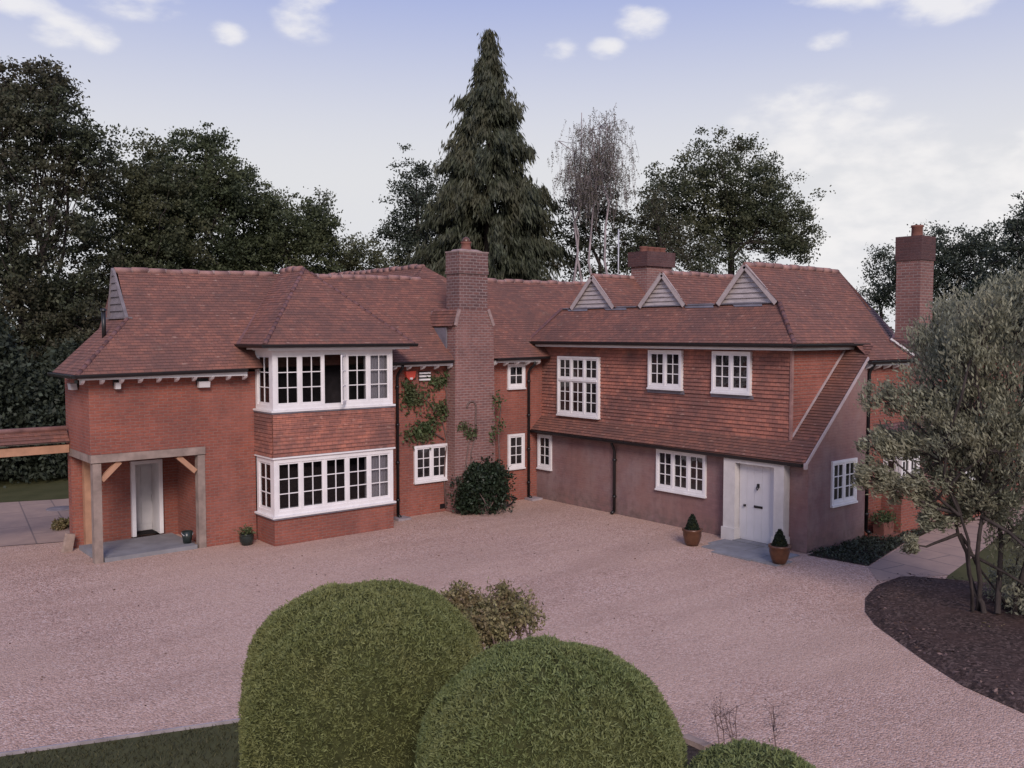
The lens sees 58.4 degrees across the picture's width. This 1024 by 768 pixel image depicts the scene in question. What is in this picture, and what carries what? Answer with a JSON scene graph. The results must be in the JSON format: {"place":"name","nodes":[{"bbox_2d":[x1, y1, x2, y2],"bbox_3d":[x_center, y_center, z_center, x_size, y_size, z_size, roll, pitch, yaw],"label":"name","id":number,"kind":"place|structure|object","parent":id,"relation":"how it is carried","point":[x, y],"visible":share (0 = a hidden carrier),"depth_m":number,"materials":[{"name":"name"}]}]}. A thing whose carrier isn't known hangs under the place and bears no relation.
{"place":"outdoors","nodes":[
{"label":"outdoors","id":0,"kind":"place"},
{"bbox_2d":[0,462,68,502],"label":"lawn","id":1,"kind":"structure","parent":0,"point":[42,489],"depth_m":31.73,"materials":[{"name":"green plant"}]},
{"bbox_2d":[0,54,125,427],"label":"broadleaf tree","id":2,"kind":"object","parent":1,"relation":"on","point":[43,299],"visible":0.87,"depth_m":36.32,"materials":[{"name":"green plant"}]},
{"bbox_2d":[35,121,230,349],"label":"broadleaf tree","id":3,"kind":"object","parent":1,"relation":"on","point":[159,186],"visible":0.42,"depth_m":40.27,"materials":[{"name":"green plant"}]},
{"bbox_2d":[0,498,69,545],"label":"paved path","id":4,"kind":"structure","parent":0,"point":[25,522],"depth_m":26.20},
{"bbox_2d":[46,506,68,511],"bbox_3d":[-13.905,3.835,28.241,0.840,0.030,0.840,-3,4,-40],"label":"manhole cover","id":5,"kind":"object","parent":4,"relation":"on","point":[60,508],"visible":0.77,"depth_m":28.14,"materials":[{"name":"grey metal"}]},
{"bbox_2d":[50,517,69,530],"bbox_3d":[-12.510,3.868,25.424,0.650,0.385,0.677,-3,4,-40],"label":"grass tuft","id":6,"kind":"object","parent":4,"relation":"on","point":[60,524],"visible":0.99,"depth_m":25.25,"materials":[{"name":"green plant"}]},
{"bbox_2d":[0,721,241,767],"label":"lawn","id":7,"kind":"structure","parent":0,"point":[208,755],"depth_m":11.78,"materials":[{"name":"green plant"}]},
{"bbox_2d":[236,577,483,767],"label":"clipped shrub","id":8,"kind":"object","parent":7,"relation":"on","point":[350,675],"visible":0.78,"depth_m":8.38,"materials":[{"name":"green plant"}]},
{"bbox_2d":[410,631,688,767],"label":"clipped shrub","id":9,"kind":"object","parent":7,"relation":"on","point":[542,701],"visible":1,"depth_m":7.06,"materials":[{"name":"green plant"}]},
{"bbox_2d":[0,499,1023,767],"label":"gravel drive","id":10,"kind":"structure","parent":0,"point":[806,641],"depth_m":16.80,"materials":[{"name":"beige gravel"}]},
{"bbox_2d":[61,533,74,552],"bbox_3d":[-11.023,3.931,22.743,0.173,0.450,0.350,3,4,43],"label":"stone slab","id":11,"kind":"object","parent":10,"relation":"on","point":[68,542],"depth_m":22.71,"materials":[{"name":"beige stone"}]},
{"bbox_2d":[0,718,239,756],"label":"edging strip","id":12,"kind":"object","parent":10,"relation":"on","point":[84,742],"visible":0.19,"depth_m":12.17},
{"bbox_2d":[234,523,256,545],"bbox_3d":[-6.796,3.832,23.475,0.529,0.567,0.550,2,4,27],"label":"plant pot","id":13,"kind":"object","parent":10,"relation":"on","point":[246,536],"visible":1,"depth_m":23.34,"materials":[{"name":"grey ceramic"}]},
{"bbox_2d":[445,453,517,514],"bbox_3d":[-0.923,3.098,28.029,2.180,1.947,2.561,1,3,11],"label":"shrub","id":14,"kind":"object","parent":10,"relation":"on","point":[483,488],"visible":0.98,"depth_m":27.41,"materials":[{"name":"green plant"}]},
{"bbox_2d":[682,514,702,546],"bbox_3d":[4.603,3.710,23.385,0.520,0.821,0.520,-3,4,-40],"label":"potted topiary","id":15,"kind":"object","parent":10,"relation":"on","point":[692,530],"visible":1,"depth_m":23.25,"materials":[{"name":"brown ceramic"}]},
{"bbox_2d":[701,539,799,566],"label":"paving","id":16,"kind":"structure","parent":10,"relation":"on","point":[742,551],"depth_m":22.61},
{"bbox_2d":[768,528,790,564],"bbox_3d":[6.267,3.786,21.453,0.520,0.821,0.520,-3,4,-40],"label":"potted topiary","id":17,"kind":"object","parent":16,"relation":"on","point":[779,546],"visible":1,"depth_m":21.32,"materials":[{"name":"orange ceramic"}]},
{"bbox_2d":[865,572,1023,712],"bbox_3d":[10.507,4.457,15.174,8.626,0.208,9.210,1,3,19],"label":"mulch bed","id":18,"kind":"object","parent":10,"relation":"on","point":[974,640],"visible":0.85,"depth_m":16.30,"materials":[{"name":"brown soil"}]},
{"bbox_2d":[850,256,1023,614],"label":"garden tree","id":19,"kind":"object","parent":18,"relation":"on","point":[957,351],"visible":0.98,"depth_m":16.88,"materials":[{"name":"green plant"}]},
{"bbox_2d":[0,342,1023,551],"bbox_3d":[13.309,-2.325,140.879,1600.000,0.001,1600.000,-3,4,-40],"label":"ground","id":20,"kind":"structure","parent":0,"point":[256,515],"depth_m":25.12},
{"bbox_2d":[0,294,87,487],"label":"hedge","id":21,"kind":"object","parent":20,"relation":"on","point":[36,398],"visible":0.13,"depth_m":33.18,"materials":[{"name":"green plant"}]},
{"bbox_2d":[94,120,285,275],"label":"broadleaf tree","id":22,"kind":"object","parent":20,"relation":"on","point":[218,193],"visible":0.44,"depth_m":43.19,"materials":[{"name":"green plant"}]},
{"bbox_2d":[183,180,354,273],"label":"broadleaf tree","id":23,"kind":"object","parent":20,"relation":"on","point":[312,235],"visible":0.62,"depth_m":45.05,"materials":[{"name":"green plant"}]},
{"bbox_2d":[300,185,406,273],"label":"broadleaf tree","id":24,"kind":"object","parent":20,"relation":"on","point":[353,256],"visible":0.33,"depth_m":47.55,"materials":[{"name":"green plant"}]},
{"bbox_2d":[371,142,446,266],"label":"broadleaf tree","id":25,"kind":"object","parent":20,"relation":"on","point":[408,238],"visible":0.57,"depth_m":49.41,"materials":[{"name":"green plant"}]},
{"bbox_2d":[403,28,577,359],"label":"conifer","id":26,"kind":"object","parent":20,"relation":"on","point":[510,238],"visible":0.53,"depth_m":45.88,"materials":[{"name":"green plant"}]},
{"bbox_2d":[47,225,1023,563],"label":"house","id":27,"kind":"structure","parent":20,"relation":"on","point":[653,387],"depth_m":24.63,"materials":[{"name":"red brick"}]},
{"bbox_2d":[0,426,69,457],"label":"roof","id":28,"kind":"structure","parent":27,"relation":"attached to","point":[32,436],"depth_m":22.23,"materials":[{"name":"tile"}]},
{"bbox_2d":[67,380,78,389],"bbox_3d":[-10.488,0.025,21.922,0.220,0.220,0.300,-3,4,-40],"label":"wall light","id":29,"kind":"object","parent":27,"relation":"attached to","point":[74,385],"visible":0.95,"depth_m":21.84,"materials":[{"name":"white metal"}]},
{"bbox_2d":[113,379,120,388],"bbox_3d":[-9.300,0.005,21.566,0.140,0.220,0.220,-3,4,-40],"label":"wall light","id":30,"kind":"object","parent":27,"relation":"attached to","point":[116,384],"visible":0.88,"depth_m":21.52,"materials":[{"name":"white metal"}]},
{"bbox_2d":[135,463,151,530],"bbox_3d":[-9.943,3.002,24.575,0.650,1.865,0.065,-3,4,-40],"label":"door","id":31,"kind":"structure","parent":27,"relation":"in","point":[143,479],"depth_m":24.59,"materials":[{"name":"grey paint"}]},
{"bbox_2d":[137,529,157,535],"bbox_3d":[-9.780,3.954,24.376,0.560,0.025,0.400,-3,4,-40],"label":"door mat","id":32,"kind":"object","parent":27,"relation":"attached to","point":[152,531],"depth_m":24.33,"materials":[{"name":"black fabric"}]},
{"bbox_2d":[181,530,192,543],"bbox_3d":[-8.234,3.880,23.222,0.302,0.300,0.276,-3,4,-40],"label":"bucket","id":33,"kind":"object","parent":27,"relation":"on","point":[187,536],"visible":1,"depth_m":23.13,"materials":[{"name":"grey metal"}]},
{"bbox_2d":[196,378,209,387],"bbox_3d":[-7.713,-0.027,22.880,0.300,0.220,0.220,-3,4,-40],"label":"wall light","id":34,"kind":"object","parent":27,"relation":"attached to","point":[202,382],"visible":0.9,"depth_m":22.82,"materials":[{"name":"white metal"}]},
{"bbox_2d":[255,351,271,410],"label":"window","id":35,"kind":"structure","parent":27,"relation":"in","point":[260,405],"depth_m":23.52,"materials":[{"name":"white paint"}]},
{"bbox_2d":[257,456,272,515],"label":"window","id":36,"kind":"structure","parent":27,"relation":"in","point":[261,508],"depth_m":23.70,"materials":[{"name":"white paint"}]},
{"bbox_2d":[271,350,392,410],"bbox_3d":[-4.562,-0.131,24.032,3.530,1.500,0.663,-3,4,-40],"label":"window","id":37,"kind":"structure","parent":27,"relation":"in","point":[378,376],"depth_m":24.32,"materials":[{"name":"white paint"}]},
{"bbox_2d":[272,449,392,516],"bbox_3d":[-4.714,2.575,24.366,3.530,1.460,0.183,-3,4,-40],"label":"window","id":38,"kind":"structure","parent":27,"relation":"in","point":[378,470],"depth_m":24.48,"materials":[{"name":"white paint"}]},
{"bbox_2d":[404,371,415,380],"bbox_3d":[-2.976,-0.224,26.813,0.360,0.300,0.130,-3,4,-40],"label":"alarm box","id":39,"kind":"object","parent":27,"relation":"attached to","point":[409,375],"visible":1,"depth_m":26.76,"materials":[{"name":"red plastic"}]},
{"bbox_2d":[394,371,449,507],"bbox_3d":[-2.472,1.569,27.241,2.332,4.476,0.308,-3,4,-40],"label":"climbing plant","id":40,"kind":"object","parent":27,"relation":"attached to","point":[424,433],"visible":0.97,"depth_m":27.22,"materials":[{"name":"green plant"}]},
{"bbox_2d":[418,371,430,380],"bbox_3d":[-2.592,-0.241,27.164,0.400,0.265,0.073,-3,4,-40],"label":"vent cover","id":41,"kind":"object","parent":27,"relation":"attached to","point":[423,375],"visible":1,"depth_m":27.12,"materials":[{"name":"white metal"}]},
{"bbox_2d":[413,443,447,483],"bbox_3d":[-2.403,2.380,27.457,1.264,1.130,0.090,-3,4,-40],"label":"window","id":42,"kind":"structure","parent":27,"relation":"in","point":[428,463],"depth_m":27.42,"materials":[{"name":"white paint"}]},
{"bbox_2d":[456,389,507,479],"bbox_3d":[-0.873,1.976,28.040,1.966,3.576,0.239,-3,4,-40],"label":"climbing plant","id":43,"kind":"object","parent":27,"relation":"attached to","point":[500,424],"visible":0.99,"depth_m":28.27,"materials":[{"name":"green plant"}]},
{"bbox_2d":[507,363,525,389],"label":"window","id":44,"kind":"structure","parent":27,"relation":"in","point":[515,374],"depth_m":29.42,"materials":[{"name":"white paint"}]},
{"bbox_2d":[507,433,525,470],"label":"window","id":45,"kind":"structure","parent":27,"relation":"in","point":[515,442],"depth_m":29.56,"materials":[{"name":"white paint"}]},
{"bbox_2d":[536,434,551,470],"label":"window","id":46,"kind":"structure","parent":27,"relation":"in","point":[544,442],"depth_m":29.81,"materials":[{"name":"white paint"}]},
{"bbox_2d":[556,356,600,418],"bbox_3d":[2.076,0.092,28.806,0.140,1.910,1.894,-3,4,-40],"label":"window","id":47,"kind":"structure","parent":27,"relation":"in","point":[578,378],"depth_m":28.76,"materials":[{"name":"white paint"}]},
{"bbox_2d":[647,350,684,394],"bbox_3d":[4.348,-0.346,26.031,0.140,1.230,1.360,-3,4,-40],"label":"window","id":48,"kind":"structure","parent":27,"relation":"in","point":[665,367],"depth_m":25.98,"materials":[{"name":"white paint"}]},
{"bbox_2d":[655,449,706,497],"bbox_3d":[4.672,2.461,25.440,0.090,1.190,1.784,-3,4,-40],"label":"window","id":49,"kind":"structure","parent":27,"relation":"in","point":[683,473],"depth_m":25.42,"materials":[{"name":"white paint"}]},
{"bbox_2d":[710,351,753,398],"bbox_3d":[5.808,-0.244,24.269,0.140,1.240,1.360,-3,4,-40],"label":"window","id":50,"kind":"structure","parent":27,"relation":"in","point":[731,371],"depth_m":24.23,"materials":[{"name":"white paint"}]},
{"bbox_2d":[739,463,773,543],"bbox_3d":[6.298,3.058,23.466,0.128,1.995,1.160,-3,4,-40],"label":"door","id":51,"kind":"structure","parent":27,"relation":"in","point":[756,501],"depth_m":23.51,"materials":[{"name":"paint"}]},
{"bbox_2d":[830,458,857,507],"bbox_3d":[8.498,2.513,23.404,1.194,1.170,0.085,-3,4,-40],"label":"window","id":52,"kind":"structure","parent":27,"relation":"in","point":[842,471],"depth_m":23.37,"materials":[{"name":"white paint"}]},
{"bbox_2d":[883,458,898,473],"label":"window","id":53,"kind":"structure","parent":27,"relation":"in","point":[890,464],"depth_m":24.67,"materials":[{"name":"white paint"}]},
{"bbox_2d":[898,454,919,484],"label":"window","id":54,"kind":"structure","parent":27,"relation":"in","point":[907,465],"depth_m":24.72,"materials":[{"name":"white paint"}]},
{"bbox_2d":[547,104,639,281],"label":"birch tree","id":55,"kind":"object","parent":20,"relation":"on","point":[588,185],"visible":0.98,"depth_m":44.60,"materials":[{"name":"grey plant"}]},
{"bbox_2d":[545,161,668,281],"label":"broadleaf tree","id":56,"kind":"object","parent":20,"relation":"on","point":[618,220],"visible":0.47,"depth_m":47.59,"materials":[{"name":"green plant"}]},
{"bbox_2d":[595,180,738,274],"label":"broadleaf tree","id":57,"kind":"object","parent":20,"relation":"on","point":[656,241],"visible":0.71,"depth_m":45.73,"materials":[{"name":"green plant"}]},
{"bbox_2d":[634,125,835,274],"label":"broadleaf tree","id":58,"kind":"object","parent":20,"relation":"on","point":[774,215],"visible":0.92,"depth_m":49.08,"materials":[{"name":"green plant"}]},
{"bbox_2d":[569,277,994,343],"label":"hedge","id":59,"kind":"object","parent":20,"relation":"on","point":[972,295],"depth_m":49.45,"materials":[{"name":"green plant"}]},
{"bbox_2d":[856,242,895,322],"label":"broadleaf tree","id":60,"kind":"object","parent":20,"relation":"on","point":[884,296],"visible":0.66,"depth_m":55.72,"materials":[{"name":"green plant"}]},
{"bbox_2d":[872,219,1017,320],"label":"broadleaf tree","id":61,"kind":"object","parent":20,"relation":"on","point":[954,256],"visible":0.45,"depth_m":53.34,"materials":[{"name":"green plant"}]},
{"bbox_2d":[957,190,1023,333],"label":"broadleaf tree","id":62,"kind":"object","parent":20,"relation":"on","point":[1014,228],"visible":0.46,"depth_m":47.95,"materials":[{"name":"green plant"}]},
{"bbox_2d":[0,0,1023,334],"label":"sky","id":63,"kind":"structure","parent":0,"point":[911,111],"materials":[{"name":"blue"}]},
{"bbox_2d":[618,229,618,274],"bbox_3d":[3.541,-3.798,30.345,0.450,2.650,0.100,-3,4,-40],"label":"aerial mast","id":64,"kind":"object","parent":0,"point":[618,251],"visible":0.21,"depth_m":30.28,"materials":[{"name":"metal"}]},
{"bbox_2d":[683,744,714,764],"bbox_3d":[1.083,4.812,10.462,9.590,0.001,4.618,3,4,39],"label":"planting bed","id":65,"kind":"object","parent":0,"point":[691,751],"depth_m":11.78,"materials":[{"name":"soil"}]},
{"bbox_2d":[440,579,487,614],"bbox_3d":[-0.763,3.731,12.921,0.782,2.021,0.812,-3,4,-40],"label":"shrub","id":66,"kind":"object","parent":65,"relation":"on","point":[460,593],"visible":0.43,"depth_m":12.77,"materials":[{"name":"green plant"}]},
{"bbox_2d":[455,576,549,651],"bbox_3d":[-0.171,3.740,12.643,1.326,2.039,1.158,-1,3,-19],"label":"shrub","id":67,"kind":"object","parent":65,"relation":"on","point":[503,614],"visible":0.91,"depth_m":12.46,"materials":[{"name":"green plant"}]},
{"bbox_2d":[682,733,711,749],"bbox_3d":[2.408,4.703,11.997,0.140,0.100,0.408,-2,4,-38],"label":"edging stone","id":68,"kind":"object","parent":65,"relation":"on","point":[695,742],"visible":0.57,"depth_m":11.94,"materials":[{"name":"beige stone"}]},
{"bbox_2d":[706,691,752,745],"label":"dry flower stalks","id":69,"kind":"object","parent":65,"relation":"on","point":[725,717],"visible":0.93,"depth_m":11.35,"materials":[{"name":"brown plant"}]},
{"bbox_2d":[685,737,815,767],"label":"clipped shrub","id":70,"kind":"object","parent":65,"relation":"on","point":[743,752],"visible":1,"depth_m":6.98,"materials":[{"name":"green plant"}]},
{"bbox_2d":[760,697,787,746],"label":"dry flower stalks","id":71,"kind":"object","parent":65,"relation":"on","point":[773,726],"visible":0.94,"depth_m":11.34,"materials":[{"name":"brown plant"}]},
{"bbox_2d":[808,496,1019,565],"bbox_3d":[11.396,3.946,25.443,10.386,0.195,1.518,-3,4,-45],"label":"ground cover","id":72,"kind":"object","parent":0,"point":[853,545],"visible":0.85,"depth_m":22.77,"materials":[{"name":"green plant"}]},
{"bbox_2d":[866,505,901,539],"bbox_3d":[9.884,3.651,24.308,1.221,0.838,0.762,-3,4,-40],"label":"planter trough","id":73,"kind":"object","parent":72,"relation":"on","point":[883,524],"visible":0.99,"depth_m":24.20,"materials":[{"name":"ceramic"}]},
{"bbox_2d":[869,499,1023,580],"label":"paved path","id":74,"kind":"structure","parent":0,"point":[946,557],"depth_m":22.09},
{"bbox_2d":[946,525,1023,585],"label":"lawn","id":75,"kind":"structure","parent":0,"point":[960,573],"depth_m":21.62,"materials":[{"name":"green plant"}]}
]}

